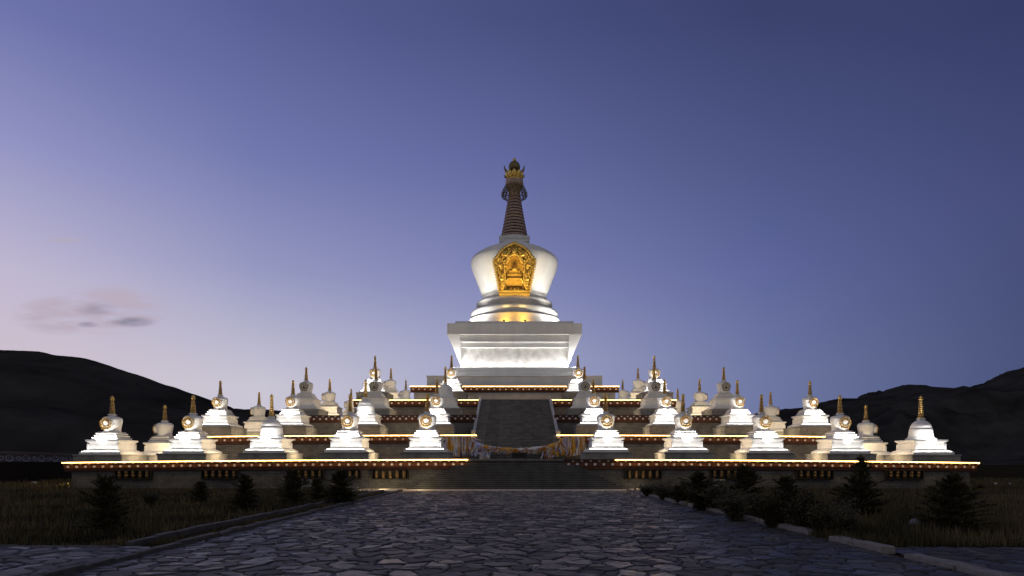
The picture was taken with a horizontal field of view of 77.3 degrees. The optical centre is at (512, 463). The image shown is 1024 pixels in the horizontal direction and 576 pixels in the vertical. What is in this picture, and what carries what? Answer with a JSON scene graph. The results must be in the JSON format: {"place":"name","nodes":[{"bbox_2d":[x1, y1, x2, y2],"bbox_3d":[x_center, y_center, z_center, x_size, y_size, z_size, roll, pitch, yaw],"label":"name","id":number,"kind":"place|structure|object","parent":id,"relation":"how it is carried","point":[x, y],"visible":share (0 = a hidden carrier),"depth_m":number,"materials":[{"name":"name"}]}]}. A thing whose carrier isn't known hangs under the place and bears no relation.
{"place":"outdoors","nodes":[
{"label":"outdoors","id":0,"kind":"place"},
{"bbox_2d":[0,546,150,575],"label":"side path","id":1,"kind":"structure","parent":0,"point":[20,561],"depth_m":12.79,"materials":[{"name":"stone"}]},
{"bbox_2d":[0,350,281,452],"bbox_3d":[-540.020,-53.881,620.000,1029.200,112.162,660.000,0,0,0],"label":"hill","id":2,"kind":"structure","parent":0,"point":[51,403],"depth_m":499.49,"materials":[{"name":"black plant"}]},
{"bbox_2d":[358,489,639,490],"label":"stair forecourt","id":3,"kind":"structure","parent":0,"point":[501,489],"depth_m":46.23,"materials":[{"name":"grey stone"}]},
{"bbox_2d":[0,465,1023,557],"bbox_3d":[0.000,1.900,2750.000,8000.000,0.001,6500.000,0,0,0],"label":"ground","id":4,"kind":"structure","parent":0,"point":[1001,471],"depth_m":22.88,"materials":[{"name":"green plant"}]},
{"bbox_2d":[0,451,78,483],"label":"boundary wall","id":5,"kind":"structure","parent":4,"relation":"on","point":[22,466],"depth_m":64.57,"materials":[{"name":"black stone"}]},
{"bbox_2d":[0,545,120,547],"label":"stone kerb","id":6,"kind":"structure","parent":4,"relation":"on","point":[85,546],"depth_m":14.39,"materials":[{"name":"stone"}]},
{"bbox_2d":[70,473,137,532],"bbox_3d":[-11.137,1.075,17.529,1.518,1.715,1.534,0,0,32],"label":"spruce tree","id":7,"kind":"object","parent":4,"relation":"on","point":[107,494],"visible":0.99,"depth_m":17.45,"materials":[{"name":"green plant"}]},
{"bbox_2d":[141,491,160,505],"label":"shrub","id":8,"kind":"object","parent":4,"relation":"on","point":[151,499],"visible":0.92,"depth_m":28.70,"materials":[{"name":"green plant"}]},
{"bbox_2d":[186,480,216,502],"bbox_3d":[-15.012,1.369,30.599,1.523,1.162,1.441,0,0,33],"label":"spruce tree","id":9,"kind":"object","parent":4,"relation":"on","point":[200,493],"visible":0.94,"depth_m":30.55,"materials":[{"name":"green plant"}]},
{"bbox_2d":[29,489,402,575],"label":"stone kerb","id":10,"kind":"structure","parent":4,"relation":"on","point":[66,570],"depth_m":14.27,"materials":[{"name":"stone"}]},
{"bbox_2d":[225,474,263,509],"bbox_3d":[-10.894,1.144,26.055,1.520,1.586,1.524,0,0,-25],"label":"spruce tree","id":11,"kind":"object","parent":4,"relation":"on","point":[245,492],"visible":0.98,"depth_m":25.88,"materials":[{"name":"green plant"}]},
{"bbox_2d":[126,489,383,545],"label":"stone kerb","id":12,"kind":"structure","parent":4,"relation":"on","point":[181,532],"depth_m":18.93,"materials":[{"name":"stone"}]},
{"bbox_2d":[273,467,313,505],"bbox_3d":[-9.931,1.036,28.862,1.667,1.797,1.685,0,0,40],"label":"spruce tree","id":13,"kind":"object","parent":4,"relation":"on","point":[290,495],"visible":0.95,"depth_m":28.67,"materials":[{"name":"green plant"}]},
{"bbox_2d":[306,478,328,499],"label":"spruce tree","id":14,"kind":"object","parent":4,"relation":"on","point":[317,488],"visible":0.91,"depth_m":32.62,"materials":[{"name":"green plant"}]},
{"bbox_2d":[319,468,359,502],"bbox_3d":[-8.129,1.072,30.121,1.974,1.738,1.979,0,0,-16],"label":"spruce tree","id":15,"kind":"object","parent":4,"relation":"on","point":[343,493],"visible":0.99,"depth_m":29.98,"materials":[{"name":"green plant"}]},
{"bbox_2d":[406,461,628,488],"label":"stone staircase","id":16,"kind":"structure","parent":4,"relation":"on","point":[514,475],"depth_m":47.31,"materials":[{"name":"grey stone"}]},
{"bbox_2d":[62,459,979,488],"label":"stone terrace","id":17,"kind":"structure","parent":4,"relation":"on","point":[407,473],"depth_m":47.86,"materials":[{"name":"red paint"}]},
{"bbox_2d":[72,395,149,461],"bbox_3d":[-31.650,-2.734,50.600,3.800,5.278,3.800,0,0,0],"label":"stupa","id":18,"kind":"object","parent":17,"relation":"on","point":[111,442],"visible":1,"depth_m":49.63,"materials":[{"name":"paint"}]},
{"bbox_2d":[143,405,174,460],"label":"stupa","id":19,"kind":"object","parent":17,"relation":"on","point":[160,442],"visible":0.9,"depth_m":58.02,"materials":[{"name":"paint"}]},
{"bbox_2d":[156,395,227,460],"bbox_3d":[-25.250,-2.810,50.600,3.800,5.278,3.800,0,0,0],"label":"stupa","id":20,"kind":"object","parent":17,"relation":"on","point":[192,441],"visible":0.98,"depth_m":49.49,"materials":[{"name":"paint"}]},
{"bbox_2d":[237,394,303,459],"bbox_3d":[-19.050,-2.866,50.600,3.800,5.278,3.800,0,0,0],"label":"stupa","id":21,"kind":"object","parent":17,"relation":"on","point":[270,442],"visible":0.99,"depth_m":49.48,"materials":[{"name":"paint"}]},
{"bbox_2d":[319,394,378,459],"bbox_3d":[-12.850,-2.908,50.600,3.800,5.278,3.800,0,0,0],"label":"stupa","id":22,"kind":"object","parent":17,"relation":"on","point":[349,440],"visible":1,"depth_m":49.47,"materials":[{"name":"paint"}]},
{"bbox_2d":[399,393,453,458],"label":"stupa","id":23,"kind":"object","parent":17,"relation":"on","point":[427,441],"visible":0.99,"depth_m":49.47,"materials":[{"name":"paint"}]},
{"bbox_2d":[469,397,562,458],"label":"stone staircase","id":24,"kind":"structure","parent":17,"relation":"on","point":[519,423],"depth_m":64.93,"materials":[{"name":"grey stone"}]},
{"bbox_2d":[445,436,480,456],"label":"offering scarves","id":25,"kind":"object","parent":24,"relation":"on","point":[458,446],"visible":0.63,"depth_m":60.29,"materials":[{"name":"multicoloured fabric"}]},
{"bbox_2d":[561,436,585,456],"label":"offering scarves","id":26,"kind":"object","parent":24,"relation":"on","point":[574,445],"visible":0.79,"depth_m":60.32,"materials":[{"name":"multicoloured fabric"}]},
{"bbox_2d":[209,435,823,459],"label":"stone terrace","id":27,"kind":"structure","parent":17,"relation":"on","point":[311,447],"depth_m":61.62,"materials":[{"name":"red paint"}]},
{"bbox_2d":[201,380,246,435],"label":"stupa","id":28,"kind":"object","parent":27,"relation":"on","point":[220,419],"visible":0.99,"depth_m":62.33,"materials":[{"name":"paint"}]},
{"bbox_2d":[243,392,268,435],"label":"stupa","id":29,"kind":"object","parent":27,"relation":"on","point":[252,425],"visible":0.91,"depth_m":72.71,"materials":[{"name":"paint"}]},
{"bbox_2d":[275,380,317,435],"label":"stupa","id":30,"kind":"object","parent":27,"relation":"on","point":[292,418],"visible":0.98,"depth_m":62.28,"materials":[{"name":"paint"}]},
{"bbox_2d":[341,380,388,434],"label":"stupa","id":31,"kind":"object","parent":27,"relation":"on","point":[369,421],"visible":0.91,"depth_m":62.28,"materials":[{"name":"paint"}]},
{"bbox_2d":[415,380,457,434],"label":"stupa","id":32,"kind":"object","parent":27,"relation":"on","point":[444,426],"visible":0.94,"depth_m":62.34,"materials":[{"name":"paint"}]},
{"bbox_2d":[307,415,722,434],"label":"stone terrace","id":33,"kind":"structure","parent":27,"relation":"on","point":[464,424],"depth_m":66.72,"materials":[{"name":"red paint"}]},
{"bbox_2d":[296,367,328,414],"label":"stupa","id":34,"kind":"object","parent":33,"relation":"on","point":[310,403],"visible":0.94,"depth_m":68.12,"materials":[{"name":"white paint"}]},
{"bbox_2d":[321,379,342,414],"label":"stupa","id":35,"kind":"object","parent":33,"relation":"on","point":[330,405],"visible":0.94,"depth_m":77.94,"materials":[{"name":"paint"}]},
{"bbox_2d":[342,389,355,414],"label":"stupa","id":36,"kind":"object","parent":33,"relation":"on","point":[346,403],"visible":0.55,"depth_m":88.52,"materials":[{"name":"paint"}]},
{"bbox_2d":[354,367,396,414],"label":"stupa","id":37,"kind":"object","parent":33,"relation":"on","point":[378,398],"visible":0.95,"depth_m":68.11,"materials":[{"name":"paint"}]},
{"bbox_2d":[429,366,463,414],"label":"stupa","id":38,"kind":"object","parent":33,"relation":"on","point":[450,404],"visible":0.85,"depth_m":67.96,"materials":[{"name":"paint"}]},
{"bbox_2d":[353,400,675,414],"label":"stone terrace","id":39,"kind":"structure","parent":33,"relation":"on","point":[469,407],"depth_m":75.13,"materials":[{"name":"red paint"}]},
{"bbox_2d":[356,356,392,399],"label":"stupa","id":40,"kind":"object","parent":39,"relation":"on","point":[360,395],"visible":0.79,"depth_m":76.64,"materials":[{"name":"paint"}]},
{"bbox_2d":[384,368,401,399],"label":"stupa","id":41,"kind":"object","parent":39,"relation":"on","point":[392,389],"visible":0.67,"depth_m":86.97,"materials":[{"name":"paint"}]},
{"bbox_2d":[400,380,411,399],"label":"stupa","id":42,"kind":"object","parent":39,"relation":"on","point":[405,392],"visible":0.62,"depth_m":99.25,"materials":[{"name":"paint"}]},
{"bbox_2d":[434,355,467,399],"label":"stupa","id":43,"kind":"object","parent":39,"relation":"on","point":[456,385],"visible":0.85,"depth_m":76.54,"materials":[{"name":"paint"}]},
{"bbox_2d":[410,386,619,399],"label":"stone terrace","id":44,"kind":"structure","parent":39,"relation":"on","point":[510,392],"depth_m":80.76,"materials":[{"name":"red paint"}]},
{"bbox_2d":[426,158,602,385],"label":"great stupa","id":45,"kind":"object","parent":44,"relation":"on","point":[514,270],"visible":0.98,"depth_m":86.53,"materials":[{"name":"white paint"}]},
{"bbox_2d":[561,356,595,399],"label":"stupa","id":46,"kind":"object","parent":39,"relation":"on","point":[571,392],"visible":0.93,"depth_m":76.53,"materials":[{"name":"paint"}]},
{"bbox_2d":[617,380,628,399],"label":"stupa","id":47,"kind":"object","parent":39,"relation":"on","point":[622,394],"visible":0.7,"depth_m":99.26,"materials":[{"name":"paint"}]},
{"bbox_2d":[627,368,644,399],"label":"stupa","id":48,"kind":"object","parent":39,"relation":"on","point":[636,389],"visible":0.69,"depth_m":86.97,"materials":[{"name":"paint"}]},
{"bbox_2d":[636,356,673,399],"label":"stupa","id":49,"kind":"object","parent":39,"relation":"on","point":[642,394],"visible":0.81,"depth_m":76.66,"materials":[{"name":"paint"}]},
{"bbox_2d":[566,366,602,414],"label":"stupa","id":50,"kind":"object","parent":33,"relation":"on","point":[578,406],"visible":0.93,"depth_m":68.01,"materials":[{"name":"white paint"}]},
{"bbox_2d":[633,367,675,414],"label":"stupa","id":51,"kind":"object","parent":33,"relation":"on","point":[649,403],"visible":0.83,"depth_m":68.12,"materials":[{"name":"white paint"}]},
{"bbox_2d":[673,389,686,413],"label":"stupa","id":52,"kind":"object","parent":33,"relation":"on","point":[678,405],"visible":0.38,"depth_m":88.40,"materials":[{"name":"paint"}]},
{"bbox_2d":[686,378,708,414],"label":"stupa","id":53,"kind":"object","parent":33,"relation":"on","point":[698,405],"visible":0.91,"depth_m":77.95,"materials":[{"name":"paint"}]},
{"bbox_2d":[701,367,733,414],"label":"stupa","id":54,"kind":"object","parent":33,"relation":"on","point":[719,403],"visible":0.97,"depth_m":68.12,"materials":[{"name":"white paint"}]},
{"bbox_2d":[573,379,615,434],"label":"stupa","id":55,"kind":"object","parent":27,"relation":"on","point":[587,425],"visible":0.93,"depth_m":62.28,"materials":[{"name":"paint"}]},
{"bbox_2d":[642,379,677,434],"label":"stupa","id":56,"kind":"object","parent":27,"relation":"on","point":[662,419],"visible":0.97,"depth_m":62.28,"materials":[{"name":"paint"}]},
{"bbox_2d":[712,380,754,435],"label":"stupa","id":57,"kind":"object","parent":27,"relation":"on","point":[736,419],"visible":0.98,"depth_m":62.28,"materials":[{"name":"paint"}]},
{"bbox_2d":[764,392,786,435],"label":"stupa","id":58,"kind":"object","parent":27,"relation":"on","point":[777,423],"visible":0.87,"depth_m":72.79,"materials":[{"name":"paint"}]},
{"bbox_2d":[783,381,830,435],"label":"stupa","id":59,"kind":"object","parent":27,"relation":"on","point":[810,419],"visible":1,"depth_m":62.28,"materials":[{"name":"paint"}]},
{"bbox_2d":[468,437,564,458],"bbox_3d":[0.312,-1.302,55.142,8.399,1.959,0.596,0,0,0],"label":"scarf garland","id":60,"kind":"object","parent":17,"relation":"on","point":[552,450],"visible":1,"depth_m":55.05,"materials":[{"name":"multicoloured fabric"}]},
{"bbox_2d":[579,393,633,458],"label":"stupa","id":61,"kind":"object","parent":17,"relation":"on","point":[606,441],"visible":1,"depth_m":49.47,"materials":[{"name":"paint"}]},
{"bbox_2d":[654,394,714,459],"bbox_3d":[13.470,-2.907,50.600,3.800,5.278,3.800,0,0,0],"label":"stupa","id":62,"kind":"object","parent":17,"relation":"on","point":[683,440],"visible":1,"depth_m":49.47,"materials":[{"name":"paint"}]},
{"bbox_2d":[729,394,795,459],"bbox_3d":[19.670,-2.866,50.600,3.800,5.278,3.800,0,0,0],"label":"stupa","id":63,"kind":"object","parent":17,"relation":"on","point":[761,441],"visible":1,"depth_m":49.48,"materials":[{"name":"paint"}]},
{"bbox_2d":[805,395,876,460],"bbox_3d":[25.870,-2.808,50.600,3.800,5.278,3.800,0,0,0],"label":"stupa","id":64,"kind":"object","parent":17,"relation":"on","point":[839,441],"visible":1,"depth_m":49.60,"materials":[{"name":"paint"}]},
{"bbox_2d":[857,405,889,460],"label":"stupa","id":65,"kind":"object","parent":17,"relation":"on","point":[867,430],"visible":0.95,"depth_m":58.03,"materials":[{"name":"paint"}]},
{"bbox_2d":[883,396,961,461],"bbox_3d":[32.270,-2.733,50.600,3.800,5.278,3.800,0,0,-1],"label":"stupa","id":66,"kind":"object","parent":17,"relation":"on","point":[920,443],"visible":1,"depth_m":49.52,"materials":[{"name":"paint"}]},
{"bbox_2d":[637,483,659,495],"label":"shrub","id":67,"kind":"object","parent":4,"relation":"on","point":[646,490],"visible":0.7,"depth_m":36.36,"materials":[{"name":"green plant"}]},
{"bbox_2d":[650,481,678,499],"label":"shrub","id":68,"kind":"object","parent":4,"relation":"on","point":[663,492],"visible":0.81,"depth_m":32.59,"materials":[{"name":"green plant"}]},
{"bbox_2d":[667,482,695,502],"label":"shrub","id":69,"kind":"object","parent":4,"relation":"on","point":[681,493],"visible":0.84,"depth_m":29.43,"materials":[{"name":"green plant"}]},
{"bbox_2d":[670,470,720,496],"bbox_3d":[8.908,1.134,30.784,2.870,1.674,2.716,0,0,-22],"label":"shrub","id":70,"kind":"object","parent":4,"relation":"on","point":[698,477],"visible":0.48,"depth_m":30.44,"materials":[{"name":"green plant"}]},
{"bbox_2d":[686,486,713,509],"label":"shrub","id":71,"kind":"object","parent":4,"relation":"on","point":[697,500],"visible":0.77,"depth_m":25.47,"materials":[{"name":"green plant"}]},
{"bbox_2d":[694,480,737,507],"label":"shrub","id":72,"kind":"object","parent":4,"relation":"on","point":[715,493],"visible":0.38,"depth_m":24.90,"materials":[{"name":"green plant"}]},
{"bbox_2d":[713,485,754,520],"bbox_3d":[7.205,1.319,20.828,1.363,1.209,1.455,0,0,-12],"label":"shrub","id":73,"kind":"object","parent":4,"relation":"on","point":[732,502],"visible":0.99,"depth_m":20.77,"materials":[{"name":"green plant"}]},
{"bbox_2d":[725,461,768,509],"bbox_3d":[8.485,0.933,23.193,1.732,2.028,1.728,0,0,-34],"label":"spruce tree","id":74,"kind":"object","parent":4,"relation":"on","point":[745,474],"visible":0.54,"depth_m":23.07,"materials":[{"name":"green plant"}]},
{"bbox_2d":[739,489,782,517],"bbox_3d":[8.285,1.390,21.607,1.274,1.066,1.388,0,0,-27],"label":"shrub","id":75,"kind":"object","parent":4,"relation":"on","point":[753,498],"visible":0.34,"depth_m":21.46,"materials":[{"name":"green plant"}]},
{"bbox_2d":[747,490,794,527],"bbox_3d":[7.728,1.357,18.851,1.342,1.175,1.108,0,0,-13],"label":"shrub","id":76,"kind":"object","parent":4,"relation":"on","point":[769,514],"visible":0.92,"depth_m":18.68,"materials":[{"name":"green plant"}]},
{"bbox_2d":[769,474,811,511],"bbox_3d":[10.085,1.149,23.759,1.711,1.561,1.729,0,0,-23],"label":"shrub","id":77,"kind":"object","parent":4,"relation":"on","point":[786,483],"visible":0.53,"depth_m":23.61,"materials":[{"name":"green plant"}]},
{"bbox_2d":[776,489,830,527],"bbox_3d":[8.160,1.316,18.011,1.349,1.214,1.263,0,0,34],"label":"shrub","id":78,"kind":"object","parent":4,"relation":"on","point":[798,516],"visible":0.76,"depth_m":17.83,"materials":[{"name":"green plant"}]},
{"bbox_2d":[627,489,1016,575],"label":"stone kerb","id":79,"kind":"structure","parent":4,"relation":"on","point":[967,568],"depth_m":13.38,"materials":[{"name":"stone"}]},
{"bbox_2d":[806,501,849,535],"bbox_3d":[8.197,1.448,16.694,1.041,0.944,0.956,0,0,20],"label":"shrub","id":80,"kind":"object","parent":4,"relation":"on","point":[818,516],"visible":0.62,"depth_m":16.59,"materials":[{"name":"green plant"}]},
{"bbox_2d":[826,497,864,534],"bbox_3d":[8.327,1.378,16.060,0.888,1.129,1.074,0,0,34],"label":"shrub","id":81,"kind":"object","parent":4,"relation":"on","point":[843,520],"visible":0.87,"depth_m":15.99,"materials":[{"name":"green plant"}]},
{"bbox_2d":[824,454,890,520],"bbox_3d":[11.697,0.801,21.748,2.060,2.358,2.240,0,0,26],"label":"spruce tree","id":82,"kind":"object","parent":4,"relation":"on","point":[861,491],"visible":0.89,"depth_m":21.40,"materials":[{"name":"green plant"}]},
{"bbox_2d":[909,518,920,528],"bbox_3d":[11.448,1.730,18.200,0.290,0.340,0.286,0,0,0],"label":"lawn light","id":83,"kind":"object","parent":4,"relation":"on","point":[915,520],"visible":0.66,"depth_m":18.11,"materials":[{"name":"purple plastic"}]},
{"bbox_2d":[904,471,998,533],"bbox_3d":[12.227,1.077,17.840,2.267,1.799,2.146,0,0,21],"label":"spruce tree","id":84,"kind":"object","parent":4,"relation":"on","point":[953,486],"visible":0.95,"depth_m":17.77,"materials":[{"name":"green plant"}]},
{"bbox_2d":[0,0,1023,413],"label":"sky","id":85,"kind":"structure","parent":0,"point":[782,196],"materials":[{"name":"blue"}]},
{"bbox_2d":[512,453,526,458],"bbox_3d":[0.542,-0.594,51.600,1.320,0.540,0.720,0,0,0],"label":"offering box","id":86,"kind":"object","parent":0,"point":[519,455],"visible":0.86,"depth_m":51.30,"materials":[{"name":"black"}]},
{"bbox_2d":[69,491,976,575],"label":"plaza paving","id":87,"kind":"structure","parent":0,"point":[514,533],"depth_m":14.54,"materials":[{"name":"stone"}]},
{"bbox_2d":[755,367,1023,464],"bbox_3d":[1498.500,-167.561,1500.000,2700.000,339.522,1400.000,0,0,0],"label":"hill","id":88,"kind":"structure","parent":0,"point":[982,424],"depth_m":1203.22,"materials":[{"name":"black plant"}]},
{"bbox_2d":[895,546,1023,575],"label":"side path","id":89,"kind":"structure","parent":0,"point":[1007,559],"depth_m":13.07,"materials":[{"name":"stone"}]}
]}

